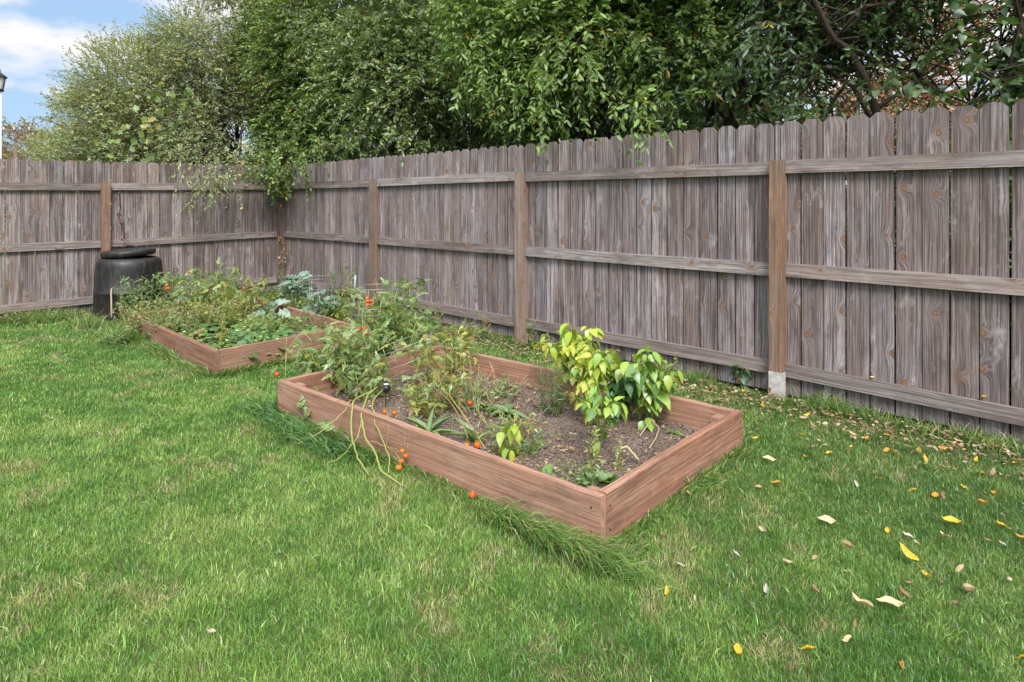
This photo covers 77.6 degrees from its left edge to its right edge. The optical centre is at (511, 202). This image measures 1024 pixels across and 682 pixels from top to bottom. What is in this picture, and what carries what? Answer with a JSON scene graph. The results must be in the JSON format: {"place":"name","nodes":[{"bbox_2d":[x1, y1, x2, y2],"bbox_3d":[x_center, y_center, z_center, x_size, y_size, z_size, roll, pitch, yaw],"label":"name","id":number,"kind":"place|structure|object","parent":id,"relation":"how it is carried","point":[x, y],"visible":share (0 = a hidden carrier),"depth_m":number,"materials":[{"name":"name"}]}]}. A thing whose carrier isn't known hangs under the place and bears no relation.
{"place":"outdoors","nodes":[
{"label":"outdoors","id":0,"kind":"place"},
{"bbox_2d":[0,205,1023,681],"bbox_3d":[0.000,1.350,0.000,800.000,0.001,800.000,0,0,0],"label":"ground","id":1,"kind":"structure","parent":0,"point":[612,629],"depth_m":2.36,"materials":[{"name":"green plant"}]},
{"bbox_2d":[0,70,7,158],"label":"street lamp","id":2,"kind":"object","parent":1,"relation":"on","point":[3,77],"visible":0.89,"depth_m":12.99,"materials":[{"name":"white metal"}]},
{"bbox_2d":[2,126,36,158],"bbox_3d":[-23.249,-1.075,29.975,1.500,5.050,0.290,0,0,0],"label":"utility pole","id":3,"kind":"object","parent":1,"relation":"on","point":[15,131],"visible":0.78,"depth_m":29.92,"materials":[{"name":"brown wood"}]},
{"bbox_2d":[2,116,52,226],"bbox_3d":[-28.768,-1.574,35.934,9.336,6.782,5.837,0,0,0],"label":"distant tree","id":4,"kind":"object","parent":1,"relation":"on","point":[10,127],"visible":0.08,"depth_m":35.29,"materials":[{"name":"green plant"}]},
{"bbox_2d":[0,305,64,325],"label":"weed","id":5,"kind":"object","parent":1,"relation":"on","point":[47,313],"visible":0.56,"depth_m":7.12,"materials":[{"name":"green plant"}]},
{"bbox_2d":[2,121,74,211],"bbox_3d":[-22.200,-1.291,32.873,8.690,5.994,5.504,0,0,0],"label":"distant tree","id":6,"kind":"object","parent":1,"relation":"on","point":[20,154],"visible":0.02,"depth_m":31.96,"materials":[{"name":"green plant"}]},
{"bbox_2d":[4,82,161,265],"bbox_3d":[-7.750,-0.467,11.789,3.451,3.786,2.695,0,0,31],"label":"silver shrub","id":7,"kind":"object","parent":1,"relation":"on","point":[38,155],"visible":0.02,"depth_m":11.26,"materials":[{"name":"green plant"}]},
{"bbox_2d":[62,307,105,320],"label":"weed","id":8,"kind":"object","parent":1,"relation":"on","point":[82,314],"visible":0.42,"depth_m":7.26,"materials":[{"name":"green plant"}]},
{"bbox_2d":[88,319,160,346],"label":"weed","id":9,"kind":"object","parent":1,"relation":"on","point":[118,340],"visible":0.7,"depth_m":6.00,"materials":[{"name":"green plant"}]},
{"bbox_2d":[93,245,163,321],"bbox_3d":[-4.570,0.936,7.600,0.736,0.867,0.736,0,0,0],"label":"compost bin","id":10,"kind":"object","parent":1,"relation":"on","point":[111,267],"visible":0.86,"depth_m":7.32,"materials":[{"name":"black plastic"}]},
{"bbox_2d":[24,18,245,265],"bbox_3d":[-6.332,-0.840,10.803,4.119,4.529,2.972,0,0,36],"label":"silver shrub","id":11,"kind":"object","parent":1,"relation":"on","point":[108,83],"visible":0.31,"depth_m":10.12,"materials":[{"name":"green plant"}]},
{"bbox_2d":[111,274,158,321],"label":"weed","id":12,"kind":"object","parent":1,"relation":"on","point":[130,293],"visible":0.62,"depth_m":6.93,"materials":[{"name":"green plant"}]},
{"bbox_2d":[0,158,280,317],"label":"fence","id":13,"kind":"object","parent":1,"relation":"on","point":[244,238],"visible":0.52,"depth_m":8.00,"materials":[{"name":"grey wood"}]},
{"bbox_2d":[154,272,176,309],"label":"weed","id":14,"kind":"object","parent":1,"relation":"on","point":[160,288],"visible":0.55,"depth_m":7.03,"materials":[{"name":"green plant"}]},
{"bbox_2d":[201,0,208,86],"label":"utility pole","id":15,"kind":"object","parent":1,"relation":"on","point":[206,14],"depth_m":23.91,"materials":[{"name":"brown wood"}]},
{"bbox_2d":[119,0,302,223],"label":"silver shrub","id":16,"kind":"object","parent":1,"relation":"on","point":[187,52],"visible":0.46,"depth_m":10.13,"materials":[{"name":"green plant"}]},
{"bbox_2d":[91,86,201,170],"bbox_3d":[-5.211,-1.042,9.180,0.939,1.430,1.409,0,0,12],"label":"grape vine","id":17,"kind":"object","parent":16,"relation":"attached to","point":[149,139],"visible":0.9,"depth_m":9.19,"materials":[{"name":"green plant"}]},
{"bbox_2d":[184,257,245,303],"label":"tomato plant","id":18,"kind":"object","parent":1,"relation":"on","point":[216,281],"visible":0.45,"depth_m":7.52,"materials":[{"name":"green plant"}]},
{"bbox_2d":[127,298,358,376],"bbox_3d":[-2.687,1.259,6.307,2.512,0.242,1.438,0,0,44],"label":"raised bed","id":19,"kind":"object","parent":1,"relation":"on","point":[202,354],"visible":0.48,"depth_m":5.36,"materials":[{"name":"brown wood"}]},
{"bbox_2d":[169,316,309,348],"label":"soil","id":20,"kind":"structure","parent":19,"relation":"in","point":[213,332],"depth_m":6.35,"materials":[{"name":"brown soil"}]},
{"bbox_2d":[112,294,178,331],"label":"weed","id":21,"kind":"object","parent":20,"relation":"on","point":[142,316],"visible":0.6,"depth_m":6.34,"materials":[{"name":"green plant"}]},
{"bbox_2d":[131,270,220,318],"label":"tomato plant","id":22,"kind":"object","parent":20,"relation":"on","point":[185,294],"visible":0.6,"depth_m":7.01,"materials":[{"name":"green plant"}]},
{"bbox_2d":[136,300,224,334],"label":"weed","id":23,"kind":"object","parent":20,"relation":"on","point":[172,315],"visible":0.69,"depth_m":6.07,"materials":[{"name":"green plant"}]},
{"bbox_2d":[179,328,212,340],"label":"strawberry plant","id":24,"kind":"object","parent":20,"relation":"on","point":[197,333],"visible":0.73,"depth_m":5.86,"materials":[{"name":"green plant"}]},
{"bbox_2d":[162,295,243,327],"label":"weed","id":25,"kind":"object","parent":20,"relation":"on","point":[184,311],"visible":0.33,"depth_m":6.63,"materials":[{"name":"green plant"}]},
{"bbox_2d":[188,319,228,333],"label":"strawberry plant","id":26,"kind":"object","parent":20,"relation":"on","point":[215,327],"visible":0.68,"depth_m":6.28,"materials":[{"name":"green plant"}]},
{"bbox_2d":[198,340,236,349],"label":"strawberry plant","id":27,"kind":"object","parent":20,"relation":"on","point":[216,346],"visible":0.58,"depth_m":5.52,"materials":[{"name":"green plant"}]},
{"bbox_2d":[196,332,245,347],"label":"strawberry plant","id":28,"kind":"object","parent":20,"relation":"on","point":[211,337],"visible":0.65,"depth_m":5.75,"materials":[{"name":"green plant"}]},
{"bbox_2d":[216,311,231,347],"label":"weed","id":29,"kind":"object","parent":20,"relation":"on","point":[221,333],"visible":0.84,"depth_m":5.74,"materials":[{"name":"green plant"}]},
{"bbox_2d":[189,291,259,329],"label":"weed","id":30,"kind":"object","parent":20,"relation":"on","point":[235,317],"visible":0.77,"depth_m":6.47,"materials":[{"name":"green plant"}]},
{"bbox_2d":[212,327,259,343],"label":"strawberry plant","id":31,"kind":"object","parent":20,"relation":"on","point":[247,331],"visible":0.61,"depth_m":5.88,"materials":[{"name":"green plant"}]},
{"bbox_2d":[219,318,262,331],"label":"strawberry plant","id":32,"kind":"object","parent":20,"relation":"on","point":[236,326],"visible":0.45,"depth_m":6.26,"materials":[{"name":"green plant"}]},
{"bbox_2d":[200,267,281,314],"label":"tomato plant","id":33,"kind":"object","parent":20,"relation":"on","point":[255,291],"visible":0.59,"depth_m":7.00,"materials":[{"name":"green plant"}]},
{"bbox_2d":[230,333,277,346],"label":"strawberry plant","id":34,"kind":"object","parent":20,"relation":"on","point":[244,340],"visible":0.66,"depth_m":5.62,"materials":[{"name":"green plant"}]},
{"bbox_2d":[236,308,290,338],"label":"weed","id":35,"kind":"object","parent":20,"relation":"on","point":[256,328],"visible":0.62,"depth_m":6.18,"materials":[{"name":"green plant"}]},
{"bbox_2d":[247,298,291,317],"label":"kale plant","id":36,"kind":"object","parent":20,"relation":"on","point":[273,305],"visible":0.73,"depth_m":6.94,"materials":[{"name":"green plant"}]},
{"bbox_2d":[247,330,293,340],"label":"strawberry plant","id":37,"kind":"object","parent":20,"relation":"on","point":[282,334],"visible":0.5,"depth_m":5.83,"materials":[{"name":"green plant"}]},
{"bbox_2d":[255,322,297,338],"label":"strawberry plant","id":38,"kind":"object","parent":20,"relation":"on","point":[280,328],"visible":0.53,"depth_m":6.14,"materials":[{"name":"green plant"}]},
{"bbox_2d":[256,293,307,315],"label":"weed","id":39,"kind":"object","parent":20,"relation":"on","point":[294,306],"visible":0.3,"depth_m":7.24,"materials":[{"name":"green plant"}]},
{"bbox_2d":[272,315,309,330],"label":"strawberry plant","id":40,"kind":"object","parent":20,"relation":"on","point":[291,319],"visible":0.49,"depth_m":6.52,"materials":[{"name":"green plant"}]},
{"bbox_2d":[292,300,330,330],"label":"weed","id":41,"kind":"object","parent":20,"relation":"on","point":[308,317],"visible":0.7,"depth_m":6.12,"materials":[{"name":"green plant"}]},
{"bbox_2d":[224,72,292,163],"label":"purple shrub","id":42,"kind":"object","parent":1,"relation":"on","point":[242,129],"visible":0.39,"depth_m":9.81,"materials":[{"name":"green plant"}]},
{"bbox_2d":[254,281,304,302],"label":"weed","id":43,"kind":"object","parent":1,"relation":"on","point":[272,292],"visible":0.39,"depth_m":8.50,"materials":[{"name":"green plant"}]},
{"bbox_2d":[276,270,316,306],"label":"kale plant","id":44,"kind":"object","parent":1,"relation":"on","point":[288,283],"visible":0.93,"depth_m":7.94,"materials":[{"name":"green plant"}]},
{"bbox_2d":[212,0,397,208],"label":"green shrub","id":45,"kind":"object","parent":1,"relation":"on","point":[278,73],"visible":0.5,"depth_m":9.74,"materials":[{"name":"green plant"}]},
{"bbox_2d":[290,292,346,317],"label":"weed","id":46,"kind":"object","parent":1,"relation":"on","point":[329,310],"visible":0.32,"depth_m":7.39,"materials":[{"name":"green plant"}]},
{"bbox_2d":[297,290,342,314],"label":"kale plant","id":47,"kind":"object","parent":1,"relation":"on","point":[334,302],"visible":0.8,"depth_m":7.12,"materials":[{"name":"green plant"}]},
{"bbox_2d":[328,261,356,321],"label":"weed","id":48,"kind":"object","parent":1,"relation":"on","point":[339,304],"visible":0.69,"depth_m":7.01,"materials":[{"name":"green plant"}]},
{"bbox_2d":[335,288,390,328],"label":"weed","id":49,"kind":"object","parent":1,"relation":"on","point":[373,315],"visible":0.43,"depth_m":6.82,"materials":[{"name":"green plant"}]},
{"bbox_2d":[350,284,397,354],"bbox_3d":[-1.118,1.009,5.194,0.386,0.654,0.366,0,0,0],"label":"tomato cage","id":50,"kind":"object","parent":1,"relation":"on","point":[361,289],"visible":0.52,"depth_m":5.22,"materials":[{"name":"metal"}]},
{"bbox_2d":[268,0,534,167],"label":"green tree","id":51,"kind":"object","parent":1,"relation":"on","point":[391,40],"visible":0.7,"depth_m":8.55,"materials":[{"name":"green plant"}]},
{"bbox_2d":[393,301,443,337],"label":"weed","id":52,"kind":"object","parent":1,"relation":"on","point":[416,311],"visible":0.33,"depth_m":6.45,"materials":[{"name":"green plant"}]},
{"bbox_2d":[433,319,484,342],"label":"weed","id":53,"kind":"object","parent":1,"relation":"on","point":[455,332],"visible":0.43,"depth_m":6.18,"materials":[{"name":"green plant"}]},
{"bbox_2d":[278,345,742,545],"bbox_3d":[-0.121,1.260,3.812,2.491,0.241,1.395,0,0,42],"label":"raised bed","id":54,"kind":"object","parent":1,"relation":"on","point":[618,505],"visible":0.68,"depth_m":3.09,"materials":[{"name":"brown wood"}]},
{"bbox_2d":[327,367,697,487],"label":"soil","id":55,"kind":"structure","parent":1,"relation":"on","point":[566,422],"depth_m":3.65,"materials":[{"name":"brown soil"}]},
{"bbox_2d":[271,316,393,441],"bbox_3d":[-1.284,1.104,4.271,0.846,0.571,1.374,0,0,0],"label":"tomato plant","id":56,"kind":"object","parent":55,"relation":"on","point":[337,345],"visible":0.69,"depth_m":4.39,"materials":[{"name":"green plant"}]},
{"bbox_2d":[321,345,410,404],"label":"tomato plant","id":57,"kind":"object","parent":55,"relation":"on","point":[376,379],"visible":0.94,"depth_m":4.20,"materials":[{"name":"green plant"}]},
{"bbox_2d":[283,278,492,485],"bbox_3d":[-0.832,0.997,4.001,1.251,0.816,1.915,0,0,-45],"label":"tomato vine","id":58,"kind":"object","parent":55,"relation":"on","point":[329,424],"visible":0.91,"depth_m":3.52,"materials":[{"name":"green plant"}]},
{"bbox_2d":[342,273,441,357],"bbox_3d":[-0.937,0.960,5.158,0.843,0.802,0.937,0,0,-27],"label":"tomato plant","id":59,"kind":"object","parent":55,"relation":"on","point":[395,314],"visible":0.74,"depth_m":5.18,"materials":[{"name":"green plant"}]},
{"bbox_2d":[372,331,432,392],"bbox_3d":[-0.741,1.111,4.312,0.404,0.462,0.408,0,0,0],"label":"tomato cage","id":60,"kind":"object","parent":55,"relation":"on","point":[403,355],"visible":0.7,"depth_m":4.28,"materials":[{"name":"metal"}]},
{"bbox_2d":[402,408,457,434],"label":"weed","id":61,"kind":"object","parent":55,"relation":"on","point":[430,427],"visible":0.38,"depth_m":3.55,"materials":[{"name":"green plant"}]},
{"bbox_2d":[382,367,480,448],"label":"tomato plant","id":62,"kind":"object","parent":55,"relation":"on","point":[427,397],"visible":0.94,"depth_m":3.81,"materials":[{"name":"green plant"}]},
{"bbox_2d":[380,313,493,404],"bbox_3d":[-0.471,1.065,4.425,0.790,0.556,0.878,0,0,20],"label":"tomato plant","id":63,"kind":"object","parent":55,"relation":"on","point":[461,350],"visible":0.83,"depth_m":4.38,"materials":[{"name":"green plant"}]},
{"bbox_2d":[414,351,495,409],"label":"weed","id":64,"kind":"object","parent":55,"relation":"on","point":[442,391],"visible":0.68,"depth_m":4.02,"materials":[{"name":"green plant"}]},
{"bbox_2d":[452,416,490,441],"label":"weed","id":65,"kind":"object","parent":55,"relation":"on","point":[472,435],"visible":0.77,"depth_m":3.45,"materials":[{"name":"green plant"}]},
{"bbox_2d":[445,368,515,418],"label":"weed","id":66,"kind":"object","parent":55,"relation":"on","point":[488,409],"visible":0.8,"depth_m":3.87,"materials":[{"name":"green plant"}]},
{"bbox_2d":[453,371,526,402],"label":"weed","id":67,"kind":"object","parent":55,"relation":"on","point":[502,383],"visible":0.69,"depth_m":4.25,"materials":[{"name":"green plant"}]},
{"bbox_2d":[479,404,528,418],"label":"weed","id":68,"kind":"object","parent":55,"relation":"on","point":[506,408],"visible":0.82,"depth_m":3.89,"materials":[{"name":"green plant"}]},
{"bbox_2d":[469,401,546,438],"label":"weed","id":69,"kind":"object","parent":55,"relation":"on","point":[530,428],"visible":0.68,"depth_m":3.56,"materials":[{"name":"green plant"}]},
{"bbox_2d":[496,419,526,460],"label":"pepper plant","id":70,"kind":"object","parent":55,"relation":"on","point":[512,431],"visible":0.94,"depth_m":3.17,"materials":[{"name":"green plant"}]},
{"bbox_2d":[482,417,561,457],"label":"weed","id":71,"kind":"object","parent":55,"relation":"on","point":[528,446],"visible":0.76,"depth_m":3.28,"materials":[{"name":"green plant"}]},
{"bbox_2d":[538,464,555,476],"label":"weed","id":72,"kind":"object","parent":55,"relation":"on","point":[547,468],"visible":0.34,"depth_m":3.06,"materials":[{"name":"green plant"}]},
{"bbox_2d":[531,362,571,419],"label":"weed","id":73,"kind":"object","parent":55,"relation":"on","point":[555,406],"visible":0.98,"depth_m":3.87,"materials":[{"name":"green plant"}]},
{"bbox_2d":[533,323,603,404],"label":"pepper plant","id":74,"kind":"object","parent":55,"relation":"on","point":[567,348],"visible":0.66,"depth_m":4.12,"materials":[{"name":"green plant"}]},
{"bbox_2d":[556,459,603,486],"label":"weed","id":75,"kind":"object","parent":55,"relation":"on","point":[581,480],"visible":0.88,"depth_m":2.95,"materials":[{"name":"green plant"}]},
{"bbox_2d":[584,425,604,472],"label":"weed","id":76,"kind":"object","parent":55,"relation":"on","point":[592,452],"visible":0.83,"depth_m":3.10,"materials":[{"name":"green plant"}]},
{"bbox_2d":[570,345,622,425],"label":"pepper plant","id":77,"kind":"object","parent":55,"relation":"on","point":[595,369],"visible":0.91,"depth_m":3.65,"materials":[{"name":"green plant"}]},
{"bbox_2d":[570,382,627,453],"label":"pepper plant","id":78,"kind":"object","parent":55,"relation":"on","point":[595,397],"visible":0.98,"depth_m":3.27,"materials":[{"name":"green plant"}]},
{"bbox_2d":[592,470,617,485],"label":"weed","id":79,"kind":"object","parent":55,"relation":"on","point":[607,478],"visible":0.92,"depth_m":2.96,"materials":[{"name":"green plant"}]},
{"bbox_2d":[611,438,624,471],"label":"weed","id":80,"kind":"object","parent":55,"relation":"on","point":[619,449],"visible":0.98,"depth_m":3.10,"materials":[{"name":"green plant"}]},
{"bbox_2d":[598,366,638,426],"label":"pepper plant","id":81,"kind":"object","parent":55,"relation":"on","point":[614,388],"visible":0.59,"depth_m":3.70,"materials":[{"name":"green plant"}]},
{"bbox_2d":[606,346,683,432],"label":"pepper plant","id":82,"kind":"object","parent":55,"relation":"on","point":[654,396],"visible":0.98,"depth_m":3.63,"materials":[{"name":"green plant"}]},
{"bbox_2d":[525,318,538,351],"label":"weed","id":83,"kind":"object","parent":1,"relation":"on","point":[532,342],"visible":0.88,"depth_m":5.76,"materials":[{"name":"green plant"}]},
{"bbox_2d":[457,40,694,148],"bbox_3d":[1.076,-0.941,10.566,4.995,5.296,2.559,0,0,0],"label":"tree","id":84,"kind":"object","parent":1,"relation":"on","point":[557,133],"visible":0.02,"depth_m":10.22,"materials":[{"name":"green plant"}]},
{"bbox_2d":[419,0,753,165],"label":"drooping tree","id":85,"kind":"object","parent":1,"relation":"on","point":[537,65],"visible":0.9,"depth_m":6.46,"materials":[{"name":"green plant"}]},
{"bbox_2d":[277,99,1023,443],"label":"fence","id":86,"kind":"object","parent":1,"relation":"on","point":[685,251],"visible":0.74,"depth_m":4.61,"materials":[{"name":"grey wood"}]},
{"bbox_2d":[277,192,286,265],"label":"dry creeper","id":87,"kind":"object","parent":86,"relation":"hanging from","point":[279,237],"visible":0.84,"depth_m":9.35,"materials":[{"name":"brown plant"}]},
{"bbox_2d":[264,158,301,205],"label":"creeper","id":88,"kind":"object","parent":86,"relation":"attached to","point":[282,188],"visible":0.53,"depth_m":9.26,"materials":[{"name":"green plant"}]},
{"bbox_2d":[507,26,801,260],"bbox_3d":[1.976,-0.702,8.890,5.073,5.057,2.581,0,0,0],"label":"tree","id":89,"kind":"object","parent":1,"relation":"on","point":[609,133],"visible":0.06,"depth_m":8.49,"materials":[{"name":"green plant"}]},
{"bbox_2d":[562,9,774,136],"bbox_3d":[2.496,-1.270,10.990,4.774,5.387,3.010,0,0,0],"label":"autumn tree","id":90,"kind":"object","parent":1,"relation":"on","point":[667,107],"depth_m":10.45,"materials":[{"name":"green plant"}]},
{"bbox_2d":[328,326,1023,503],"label":"leaf litter","id":91,"kind":"object","parent":1,"relation":"on","point":[824,411],"visible":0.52,"depth_m":3.78,"materials":[{"name":"brown plant"}]},
{"bbox_2d":[546,0,920,187],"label":"dark tree","id":92,"kind":"object","parent":1,"relation":"on","point":[760,69],"visible":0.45,"depth_m":5.77,"materials":[{"name":"green plant"}]},
{"bbox_2d":[730,363,754,389],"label":"weed","id":93,"kind":"object","parent":1,"relation":"on","point":[744,378],"visible":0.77,"depth_m":4.57,"materials":[{"name":"green plant"}]},
{"bbox_2d":[741,112,895,369],"bbox_3d":[1.806,0.460,5.556,2.874,2.462,1.502,0,0,38],"label":"undergrowth bush","id":94,"kind":"object","parent":1,"relation":"on","point":[744,116],"depth_m":5.14,"materials":[{"name":"green plant"}]},
{"bbox_2d":[713,0,988,262],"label":"autumn tree","id":95,"kind":"object","parent":1,"relation":"on","point":[883,96],"visible":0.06,"depth_m":8.91,"materials":[{"name":"brown plant"}]},
{"bbox_2d":[852,592,875,611],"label":"fallen leaf","id":96,"kind":"object","parent":1,"relation":"on","point":[864,601],"visible":1,"depth_m":2.08,"materials":[{"name":"beige plant"}]},
{"bbox_2d":[876,596,904,606],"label":"fallen leaf","id":97,"kind":"object","parent":1,"relation":"on","point":[892,601],"visible":1,"depth_m":2.09,"materials":[{"name":"beige plant"}]},
{"bbox_2d":[899,542,918,560],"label":"fallen leaf","id":98,"kind":"object","parent":1,"relation":"on","point":[907,553],"visible":1,"depth_m":2.37,"materials":[{"name":"yellow plant"}]},
{"bbox_2d":[801,98,1023,432],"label":"undergrowth bush","id":99,"kind":"object","parent":1,"relation":"on","point":[1011,103],"visible":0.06,"depth_m":4.14,"materials":[{"name":"green plant"}]},
{"bbox_2d":[865,0,1023,138],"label":"broadleaf shrub","id":100,"kind":"object","parent":1,"relation":"on","point":[1007,84],"visible":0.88,"depth_m":4.54,"materials":[{"name":"green plant"}]},
{"bbox_2d":[870,0,1023,292],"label":"autumn tree","id":101,"kind":"object","parent":1,"relation":"on","point":[937,71],"visible":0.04,"depth_m":8.84,"materials":[{"name":"brown plant"}]},
{"bbox_2d":[979,187,1011,349],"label":"undergrowth bush","id":102,"kind":"object","parent":1,"relation":"on","point":[1010,269],"visible":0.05,"depth_m":3.83,"materials":[{"name":"green plant"}]},
{"bbox_2d":[0,0,1023,204],"label":"sky","id":103,"kind":"structure","parent":0,"point":[33,33],"materials":[{"name":"blue"}]},
{"bbox_2d":[705,0,1023,146],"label":"leaning tree","id":104,"kind":"object","parent":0,"point":[863,32],"visible":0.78,"depth_m":5.13,"materials":[{"name":"green plant"}]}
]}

